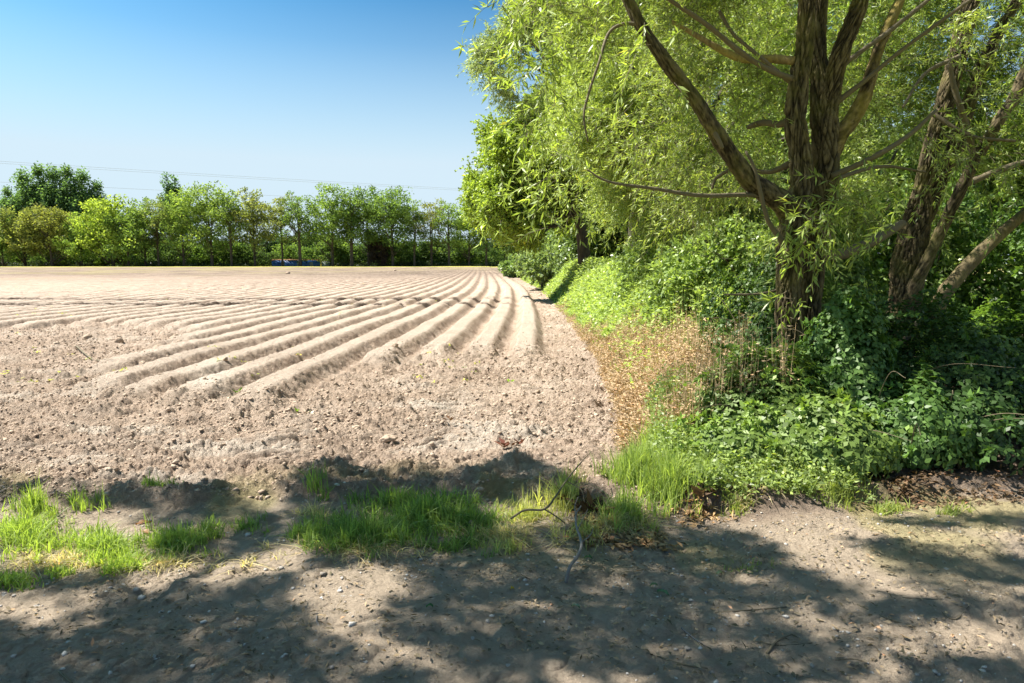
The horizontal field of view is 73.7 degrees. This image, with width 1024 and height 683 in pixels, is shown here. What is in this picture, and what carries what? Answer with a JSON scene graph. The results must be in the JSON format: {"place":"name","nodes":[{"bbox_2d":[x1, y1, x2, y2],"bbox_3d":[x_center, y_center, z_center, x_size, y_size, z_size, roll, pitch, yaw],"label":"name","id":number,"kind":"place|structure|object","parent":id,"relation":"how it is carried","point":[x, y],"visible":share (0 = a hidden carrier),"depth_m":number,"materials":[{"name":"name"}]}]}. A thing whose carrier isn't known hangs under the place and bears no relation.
{"place":"outdoors","nodes":[
{"label":"outdoors","id":0,"kind":"place"},
{"bbox_2d":[129,471,271,562],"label":"grass","id":1,"kind":"structure","parent":0,"point":[179,536],"depth_m":4.16,"materials":[{"name":"plant"}]},
{"bbox_2d":[4,161,456,188],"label":"power wire","id":2,"kind":"object","parent":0,"point":[227,175],"visible":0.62,"depth_m":340.51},
{"bbox_2d":[2,163,463,190],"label":"power wire","id":3,"kind":"object","parent":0,"point":[230,177],"visible":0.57,"depth_m":344.76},
{"bbox_2d":[0,267,651,500],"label":"ploughed field","id":4,"kind":"structure","parent":0,"point":[262,336],"depth_m":9.34,"materials":[{"name":"soil"}]},
{"bbox_2d":[114,337,123,342],"bbox_3d":[-8.030,0.020,13.955,0.171,0.226,0.170,0,7,0],"label":"soil clod","id":5,"kind":"object","parent":4,"relation":"on","point":[119,340],"visible":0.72,"depth_m":13.89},
{"bbox_2d":[0,278,479,382],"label":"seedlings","id":6,"kind":"object","parent":4,"relation":"on","point":[234,356],"visible":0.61,"depth_m":10.83,"materials":[{"name":"green plant"}]},
{"bbox_2d":[0,294,659,503],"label":"soil crumbs","id":7,"kind":"object","parent":4,"relation":"on","point":[175,461],"visible":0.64,"depth_m":7.09,"materials":[{"name":"soil"}]},
{"bbox_2d":[379,434,397,442],"bbox_3d":[-1.118,0.884,6.198,0.137,0.083,0.169,2,7,18],"label":"soil clod","id":8,"kind":"object","parent":4,"relation":"on","point":[388,438],"visible":0.9,"depth_m":6.15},
{"bbox_2d":[495,438,517,447],"bbox_3d":[-0.056,0.878,5.783,0.222,0.090,0.141,5,8,35],"label":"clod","id":9,"kind":"object","parent":4,"relation":"on","point":[502,441],"visible":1,"depth_m":5.77,"materials":[{"name":"brown soil"}]},
{"bbox_2d":[271,458,530,560],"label":"grass","id":10,"kind":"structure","parent":0,"point":[422,514],"depth_m":4.30,"materials":[{"name":"plant"}]},
{"bbox_2d":[0,266,998,273],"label":"grass strip","id":11,"kind":"object","parent":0,"point":[254,266],"depth_m":220.84,"materials":[{"name":"plant"}]},
{"bbox_2d":[27,251,46,264],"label":"shrub","id":12,"kind":"object","parent":11,"relation":"on","point":[38,258],"visible":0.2,"depth_m":237.39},
{"bbox_2d":[40,246,86,264],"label":"shrub","id":13,"kind":"object","parent":11,"relation":"on","point":[65,261],"visible":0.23,"depth_m":235.65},
{"bbox_2d":[79,234,126,265],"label":"shrub","id":14,"kind":"object","parent":11,"relation":"on","point":[97,262],"visible":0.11,"depth_m":237.93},
{"bbox_2d":[94,240,160,265],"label":"shrub","id":15,"kind":"object","parent":11,"relation":"on","point":[121,257],"visible":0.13,"depth_m":235.29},
{"bbox_2d":[136,247,169,262],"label":"shrub","id":16,"kind":"object","parent":11,"relation":"on","point":[147,251],"visible":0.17,"depth_m":240.64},
{"bbox_2d":[143,238,196,265],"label":"shrub","id":17,"kind":"object","parent":11,"relation":"on","point":[173,257],"visible":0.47,"depth_m":237.27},
{"bbox_2d":[178,243,219,264],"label":"shrub","id":18,"kind":"object","parent":11,"relation":"on","point":[196,256],"visible":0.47,"depth_m":236.97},
{"bbox_2d":[224,242,264,263],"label":"shrub","id":19,"kind":"object","parent":11,"relation":"on","point":[236,251],"visible":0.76,"depth_m":237.69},
{"bbox_2d":[0,260,498,265],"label":"hedge undergrowth","id":20,"kind":"object","parent":11,"relation":"on","point":[339,263],"visible":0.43,"depth_m":231.72,"materials":[{"name":"green plant"}]},
{"bbox_2d":[250,249,280,265],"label":"shrub","id":21,"kind":"object","parent":11,"relation":"on","point":[265,259],"visible":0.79,"depth_m":237.01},
{"bbox_2d":[269,242,307,258],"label":"shrub","id":22,"kind":"object","parent":11,"relation":"on","point":[287,252],"visible":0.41,"depth_m":241.61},
{"bbox_2d":[271,259,322,265],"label":"blue shed","id":23,"kind":"structure","parent":11,"relation":"on","point":[292,262],"depth_m":234.43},
{"bbox_2d":[290,243,329,263],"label":"shrub","id":24,"kind":"object","parent":11,"relation":"on","point":[304,252],"visible":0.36,"depth_m":237.15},
{"bbox_2d":[309,233,364,265],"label":"shrub","id":25,"kind":"object","parent":11,"relation":"on","point":[340,252],"visible":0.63,"depth_m":234.27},
{"bbox_2d":[344,241,379,263],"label":"shrub","id":26,"kind":"object","parent":11,"relation":"on","point":[361,257],"visible":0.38,"depth_m":238.07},
{"bbox_2d":[366,232,390,265],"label":"tree","id":27,"kind":"object","parent":11,"relation":"on","point":[376,256],"visible":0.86,"depth_m":228.03,"materials":[{"name":"green plant"}]},
{"bbox_2d":[375,237,428,265],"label":"shrub","id":28,"kind":"object","parent":11,"relation":"on","point":[399,259],"visible":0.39,"depth_m":234.03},
{"bbox_2d":[415,234,480,264],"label":"shrub","id":29,"kind":"object","parent":11,"relation":"on","point":[439,253],"visible":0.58,"depth_m":236.50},
{"bbox_2d":[446,244,483,264],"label":"shrub","id":30,"kind":"object","parent":11,"relation":"on","point":[458,260],"visible":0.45,"depth_m":236.86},
{"bbox_2d":[467,251,500,264],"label":"shrub","id":31,"kind":"object","parent":11,"relation":"on","point":[482,255],"visible":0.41,"depth_m":240.53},
{"bbox_2d":[486,241,507,262],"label":"tree","id":32,"kind":"object","parent":11,"relation":"on","point":[496,252],"visible":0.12,"depth_m":225.50,"materials":[{"name":"green plant"}]},
{"bbox_2d":[0,489,1023,682],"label":"dirt track","id":33,"kind":"structure","parent":0,"point":[31,661],"depth_m":3.38,"materials":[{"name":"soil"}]},
{"bbox_2d":[0,471,161,592],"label":"grass","id":34,"kind":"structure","parent":33,"relation":"on","point":[23,531],"depth_m":4.04,"materials":[{"name":"plant"}]},
{"bbox_2d":[0,484,799,594],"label":"grass","id":35,"kind":"structure","parent":33,"relation":"on","point":[63,558],"depth_m":4.06,"materials":[{"name":"plant"}]},
{"bbox_2d":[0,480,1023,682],"bbox_3d":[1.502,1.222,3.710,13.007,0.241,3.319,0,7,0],"label":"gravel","id":36,"kind":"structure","parent":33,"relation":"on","point":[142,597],"depth_m":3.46,"materials":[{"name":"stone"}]},
{"bbox_2d":[463,460,613,556],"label":"grass","id":37,"kind":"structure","parent":33,"relation":"on","point":[564,503],"depth_m":4.61,"materials":[{"name":"plant"}]},
{"bbox_2d":[510,452,590,523],"bbox_3d":[0.391,0.979,4.538,0.829,0.286,0.321,-6,9,-45],"label":"fallen branch","id":38,"kind":"object","parent":33,"relation":"on","point":[524,510],"visible":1,"depth_m":4.40,"materials":[{"name":"brown wood"}]},
{"bbox_2d":[564,496,593,582],"bbox_3d":[0.411,1.152,4.032,0.131,0.193,0.845,1,7,9],"label":"fallen branch","id":39,"kind":"object","parent":33,"relation":"on","point":[574,560],"visible":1,"depth_m":3.92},
{"bbox_2d":[563,488,614,514],"bbox_3d":[0.510,1.071,4.603,0.339,0.200,0.278,0,7,0],"label":"weed seedling","id":40,"kind":"object","parent":33,"relation":"on","point":[589,500],"visible":0.76,"depth_m":4.57,"materials":[{"name":"green plant"}]},
{"bbox_2d":[563,478,744,558],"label":"leaf litter","id":41,"kind":"object","parent":33,"relation":"on","point":[647,542],"visible":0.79,"depth_m":4.28,"materials":[{"name":"plant"}]},
{"bbox_2d":[657,655,707,668],"bbox_3d":[0.727,1.377,2.922,0.218,0.015,0.012,3,7,26],"label":"stick","id":42,"kind":"object","parent":33,"relation":"on","point":[681,663],"visible":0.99,"depth_m":2.92,"materials":[{"name":"brown wood"}]},
{"bbox_2d":[681,627,704,645],"bbox_3d":[0.835,1.358,3.134,0.020,0.026,0.162,-3,7,-27],"label":"stick","id":43,"kind":"object","parent":33,"relation":"on","point":[688,633],"visible":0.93,"depth_m":3.15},
{"bbox_2d":[715,607,786,612],"bbox_3d":[1.176,1.319,3.356,0.384,0.014,0.007,-1,7,-10],"label":"stick","id":44,"kind":"object","parent":33,"relation":"on","point":[751,609],"visible":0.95,"depth_m":3.35,"materials":[{"name":"brown wood"}]},
{"bbox_2d":[765,634,792,653],"bbox_3d":[1.199,1.355,3.074,0.237,0.017,0.022,-6,9,-42],"label":"stick","id":45,"kind":"object","parent":33,"relation":"on","point":[772,646],"visible":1,"depth_m":3.05,"materials":[{"name":"brown wood"}]},
{"bbox_2d":[753,641,810,645],"bbox_3d":[1.222,1.359,3.069,0.266,0.013,0.044,0,7,2],"label":"stick","id":46,"kind":"object","parent":33,"relation":"on","point":[777,644],"visible":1,"depth_m":3.06,"materials":[{"name":"brown wood"}]},
{"bbox_2d":[718,446,978,573],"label":"grass","id":47,"kind":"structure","parent":33,"relation":"on","point":[834,494],"depth_m":4.70,"materials":[{"name":"plant"}]},
{"bbox_2d":[857,604,940,633],"bbox_3d":[1.815,1.315,3.227,0.048,0.011,0.362,-6,9,-44],"label":"stick","id":48,"kind":"object","parent":33,"relation":"on","point":[891,619],"visible":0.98,"depth_m":3.23,"materials":[{"name":"brown wood"}]},
{"bbox_2d":[0,279,1023,518],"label":"hedge bank","id":49,"kind":"structure","parent":0,"point":[786,504],"depth_m":4.83,"materials":[{"name":"soil"}]},
{"bbox_2d":[497,253,520,277],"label":"elder bush","id":50,"kind":"object","parent":49,"relation":"on","point":[506,269],"visible":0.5,"depth_m":75.93,"materials":[{"name":"green plant"}]},
{"bbox_2d":[498,242,520,256],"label":"hedge tree","id":51,"kind":"object","parent":49,"relation":"on","point":[512,250],"visible":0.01,"depth_m":98.23,"materials":[{"name":"green plant"}]},
{"bbox_2d":[454,85,597,269],"bbox_3d":[1.552,-6.752,31.189,8.235,10.177,9.309,0,7,0],"label":"maple tree","id":52,"kind":"object","parent":49,"relation":"on","point":[478,187],"visible":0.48,"depth_m":28.21,"materials":[{"name":"green plant"}]},
{"bbox_2d":[541,186,569,244],"bbox_3d":[5.237,-8.784,51.220,7.144,9.440,7.186,3,7,27],"label":"hedge tree","id":53,"kind":"object","parent":49,"relation":"on","point":[549,231],"depth_m":51.44,"materials":[{"name":"green plant"}]},
{"bbox_2d":[510,229,615,287],"bbox_3d":[3.491,-4.981,40.673,5.955,4.635,8.218,-5,8,-39],"label":"elder bush","id":54,"kind":"object","parent":49,"relation":"on","point":[541,268],"visible":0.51,"depth_m":39.62,"materials":[{"name":"green plant"}]},
{"bbox_2d":[456,0,739,258],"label":"willow tree","id":55,"kind":"object","parent":49,"relation":"on","point":[492,36],"visible":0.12,"depth_m":24.01,"materials":[{"name":"green plant"}]},
{"bbox_2d":[555,192,659,260],"bbox_3d":[5.224,-6.682,37.520,6.272,8.369,6.125,0,7,0],"label":"hedge tree","id":56,"kind":"object","parent":49,"relation":"on","point":[572,240],"visible":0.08,"depth_m":35.86,"materials":[{"name":"green plant"}]},
{"bbox_2d":[578,408,729,534],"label":"grass","id":57,"kind":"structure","parent":49,"relation":"on","point":[642,467],"depth_m":4.81,"materials":[{"name":"plant"}]},
{"bbox_2d":[555,296,804,452],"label":"dead weeds","id":58,"kind":"object","parent":49,"relation":"on","point":[628,400],"visible":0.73,"depth_m":7.58,"materials":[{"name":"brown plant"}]},
{"bbox_2d":[686,481,719,496],"bbox_3d":[1.319,1.010,4.725,0.240,0.131,0.265,0,7,0],"label":"weed seedling","id":59,"kind":"object","parent":49,"relation":"on","point":[697,490],"visible":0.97,"depth_m":4.66,"materials":[{"name":"green plant"}]},
{"bbox_2d":[520,255,887,387],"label":"nettles","id":60,"kind":"object","parent":49,"relation":"on","point":[588,289],"visible":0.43,"depth_m":16.39,"materials":[{"name":"green plant"}]},
{"bbox_2d":[534,0,891,260],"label":"willow tree","id":61,"kind":"object","parent":49,"relation":"on","point":[606,191],"visible":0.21,"depth_m":12.60,"materials":[{"name":"green plant"}]},
{"bbox_2d":[451,0,1023,383],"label":"willow tree","id":62,"kind":"object","parent":49,"relation":"on","point":[804,208],"visible":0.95,"depth_m":6.41,"materials":[{"name":"green plant"}]},
{"bbox_2d":[581,339,923,479],"bbox_3d":[2.194,0.496,5.744,2.239,1.012,2.346,-6,9,-41],"label":"bramble bush","id":63,"kind":"object","parent":49,"relation":"on","point":[809,418],"visible":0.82,"depth_m":5.28,"materials":[{"name":"green plant"}]},
{"bbox_2d":[638,361,878,502],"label":"weeds","id":64,"kind":"object","parent":49,"relation":"on","point":[736,468],"visible":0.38,"depth_m":4.95,"materials":[{"name":"green plant"}]},
{"bbox_2d":[683,213,888,385],"bbox_3d":[3.258,-0.476,8.037,2.340,2.418,3.797,5,8,39],"label":"bramble bush","id":65,"kind":"object","parent":49,"relation":"on","point":[760,286],"visible":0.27,"depth_m":7.87,"materials":[{"name":"green plant"}]},
{"bbox_2d":[605,201,980,335],"bbox_3d":[4.950,-1.130,13.176,5.953,3.200,6.932,0,7,0],"label":"elder bush","id":66,"kind":"object","parent":49,"relation":"on","point":[684,267],"visible":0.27,"depth_m":10.89,"materials":[{"name":"green plant"}]},
{"bbox_2d":[682,30,906,208],"bbox_3d":[8.328,-5.359,21.577,7.160,9.316,6.981,0,7,0],"label":"hedge tree","id":67,"kind":"object","parent":49,"relation":"on","point":[883,159],"visible":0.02,"depth_m":19.64,"materials":[{"name":"green plant"}]},
{"bbox_2d":[711,0,1023,369],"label":"willow tree","id":68,"kind":"object","parent":49,"relation":"on","point":[912,261],"visible":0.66,"depth_m":7.53,"materials":[{"name":"green plant"}]},
{"bbox_2d":[755,0,994,200],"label":"willow tree","id":69,"kind":"object","parent":49,"relation":"on","point":[874,117],"visible":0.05,"depth_m":16.32,"materials":[{"name":"green plant"}]},
{"bbox_2d":[767,277,1023,472],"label":"bramble bush","id":70,"kind":"object","parent":49,"relation":"on","point":[915,408],"visible":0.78,"depth_m":5.60,"materials":[{"name":"green plant"}]},
{"bbox_2d":[833,280,1023,475],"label":"bramble bush","id":71,"kind":"object","parent":49,"relation":"on","point":[946,343],"visible":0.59,"depth_m":5.84,"materials":[{"name":"green plant"}]},
{"bbox_2d":[837,460,1023,511],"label":"leaf litter","id":72,"kind":"object","parent":49,"relation":"on","point":[912,481],"visible":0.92,"depth_m":4.89,"materials":[{"name":"plant"}]},
{"bbox_2d":[854,177,1023,349],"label":"hazel bush","id":73,"kind":"object","parent":49,"relation":"on","point":[1005,280],"visible":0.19,"depth_m":10.82,"materials":[{"name":"green plant"}]},
{"bbox_2d":[885,112,1021,250],"bbox_3d":[15.977,-6.091,30.564,15.993,9.046,9.480,2,7,20],"label":"ash tree","id":74,"kind":"object","parent":49,"relation":"on","point":[904,176],"visible":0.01,"depth_m":27.97,"materials":[{"name":"green plant"}]},
{"bbox_2d":[917,295,1023,390],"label":"bramble bush","id":75,"kind":"object","parent":49,"relation":"on","point":[981,311],"visible":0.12,"depth_m":9.89,"materials":[{"name":"green plant"}]},
{"bbox_2d":[956,55,1023,265],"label":"hawthorn tree","id":76,"kind":"object","parent":49,"relation":"on","point":[990,186],"visible":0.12,"depth_m":15.27,"materials":[{"name":"green plant"}]},
{"bbox_2d":[0,0,1023,263],"label":"sky","id":77,"kind":"structure","parent":0,"point":[357,92],"materials":[{"name":"blue"}]},
{"label":"ground","id":78,"kind":"structure","parent":0,"visible":0},
{"bbox_2d":[0,184,15,236],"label":"poplar tree","id":79,"kind":"object","parent":78,"relation":"on","point":[6,191],"visible":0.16,"depth_m":256.41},
{"bbox_2d":[0,218,28,265],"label":"tree","id":80,"kind":"object","parent":78,"relation":"on","point":[12,255],"visible":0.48,"depth_m":224.89,"materials":[{"name":"green plant"}]},
{"bbox_2d":[2,165,36,237],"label":"poplar tree","id":81,"kind":"object","parent":78,"relation":"on","point":[18,200],"visible":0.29,"depth_m":254.99,"materials":[{"name":"plant"}]},
{"bbox_2d":[0,204,47,265],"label":"tree","id":82,"kind":"object","parent":78,"relation":"on","point":[12,225],"visible":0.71,"depth_m":223.20,"materials":[{"name":"green plant"}]},
{"bbox_2d":[24,161,52,231],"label":"poplar tree","id":83,"kind":"object","parent":78,"relation":"on","point":[36,171],"visible":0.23,"depth_m":255.13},
{"bbox_2d":[14,202,78,265],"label":"tree","id":84,"kind":"object","parent":78,"relation":"on","point":[46,221],"visible":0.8,"depth_m":224.09,"materials":[{"name":"green plant"}]},
{"bbox_2d":[34,163,62,238],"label":"poplar tree","id":85,"kind":"object","parent":78,"relation":"on","point":[51,176],"visible":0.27,"depth_m":254.70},
{"bbox_2d":[51,163,77,239],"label":"poplar tree","id":86,"kind":"object","parent":78,"relation":"on","point":[66,189],"visible":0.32,"depth_m":254.96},
{"bbox_2d":[50,212,106,265],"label":"tree","id":87,"kind":"object","parent":78,"relation":"on","point":[70,251],"visible":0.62,"depth_m":222.79,"materials":[{"name":"green plant"}]},
{"bbox_2d":[61,165,102,228],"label":"poplar tree","id":88,"kind":"object","parent":78,"relation":"on","point":[80,179],"visible":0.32,"depth_m":255.37,"materials":[{"name":"plant"}]},
{"bbox_2d":[84,178,108,226],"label":"poplar tree","id":89,"kind":"object","parent":78,"relation":"on","point":[96,187],"visible":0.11,"depth_m":256.31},
{"bbox_2d":[69,193,147,265],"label":"tree","id":90,"kind":"object","parent":78,"relation":"on","point":[96,206],"visible":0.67,"depth_m":221.90,"materials":[{"name":"green plant"}]},
{"bbox_2d":[94,205,154,265],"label":"tree","id":91,"kind":"object","parent":78,"relation":"on","point":[127,238],"visible":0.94,"depth_m":221.13,"materials":[{"name":"green plant"}]},
{"bbox_2d":[118,196,168,265],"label":"tree","id":92,"kind":"object","parent":78,"relation":"on","point":[138,217],"visible":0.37,"depth_m":226.79,"materials":[{"name":"green plant"}]},
{"bbox_2d":[135,195,179,265],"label":"tree","id":93,"kind":"object","parent":78,"relation":"on","point":[158,206],"visible":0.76,"depth_m":224.43,"materials":[{"name":"green plant"}]},
{"bbox_2d":[157,171,176,241],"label":"poplar tree","id":94,"kind":"object","parent":78,"relation":"on","point":[166,188],"visible":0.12,"depth_m":269.46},
{"bbox_2d":[163,174,191,241],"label":"poplar tree","id":95,"kind":"object","parent":78,"relation":"on","point":[175,183],"visible":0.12,"depth_m":270.14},
{"bbox_2d":[148,190,209,265],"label":"tree","id":96,"kind":"object","parent":78,"relation":"on","point":[180,231],"visible":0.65,"depth_m":225.57,"materials":[{"name":"green plant"}]},
{"bbox_2d":[167,180,247,265],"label":"tree","id":97,"kind":"object","parent":78,"relation":"on","point":[204,206],"visible":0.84,"depth_m":223.18,"materials":[{"name":"green plant"}]},
{"bbox_2d":[187,237,252,264],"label":"shrub","id":98,"kind":"object","parent":78,"relation":"on","point":[223,256],"visible":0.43,"depth_m":237.47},
{"bbox_2d":[205,189,253,265],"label":"tree","id":99,"kind":"object","parent":78,"relation":"on","point":[230,228],"visible":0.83,"depth_m":223.24,"materials":[{"name":"green plant"}]},
{"bbox_2d":[225,186,283,265],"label":"tree","id":100,"kind":"object","parent":78,"relation":"on","point":[253,205],"visible":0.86,"depth_m":225.64,"materials":[{"name":"green plant"}]},
{"bbox_2d":[8,231,501,265],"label":"wood","id":101,"kind":"object","parent":78,"relation":"on","point":[268,247],"visible":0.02,"depth_m":252.32,"materials":[{"name":"green plant"}]},
{"bbox_2d":[256,193,300,265],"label":"tree","id":102,"kind":"object","parent":78,"relation":"on","point":[278,210],"visible":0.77,"depth_m":225.77,"materials":[{"name":"green plant"}]},
{"bbox_2d":[274,190,320,265],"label":"tree","id":103,"kind":"object","parent":78,"relation":"on","point":[295,207],"visible":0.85,"depth_m":223.35,"materials":[{"name":"green plant"}]},
{"bbox_2d":[296,182,363,265],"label":"tree","id":104,"kind":"object","parent":78,"relation":"on","point":[326,227],"visible":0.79,"depth_m":222.84,"materials":[{"name":"green plant"}]},
{"bbox_2d":[321,185,375,265],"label":"tree","id":105,"kind":"object","parent":78,"relation":"on","point":[349,214],"visible":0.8,"depth_m":223.78,"materials":[{"name":"green plant"}]},
{"bbox_2d":[338,185,389,265],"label":"tree","id":106,"kind":"object","parent":78,"relation":"on","point":[365,233],"visible":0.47,"depth_m":225.61,"materials":[{"name":"green plant"}]},
{"bbox_2d":[358,185,428,265],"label":"tree","id":107,"kind":"object","parent":78,"relation":"on","point":[391,210],"visible":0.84,"depth_m":223.50,"materials":[{"name":"green plant"}]},
{"bbox_2d":[395,199,428,265],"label":"tree","id":108,"kind":"object","parent":78,"relation":"on","point":[414,242],"visible":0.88,"depth_m":224.33,"materials":[{"name":"green plant"}]},
{"bbox_2d":[413,198,447,265],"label":"tree","id":109,"kind":"object","parent":78,"relation":"on","point":[429,218],"visible":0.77,"depth_m":226.49,"materials":[{"name":"green plant"}]},
{"bbox_2d":[427,200,471,265],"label":"tree","id":110,"kind":"object","parent":78,"relation":"on","point":[445,219],"visible":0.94,"depth_m":224.48,"materials":[{"name":"green plant"}]},
{"bbox_2d":[449,199,490,265],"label":"tree","id":111,"kind":"object","parent":78,"relation":"on","point":[467,243],"visible":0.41,"depth_m":226.99,"materials":[{"name":"green plant"}]},
{"bbox_2d":[469,227,499,265],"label":"tree","id":112,"kind":"object","parent":78,"relation":"on","point":[483,247],"visible":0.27,"depth_m":225.62,"materials":[{"name":"green plant"}]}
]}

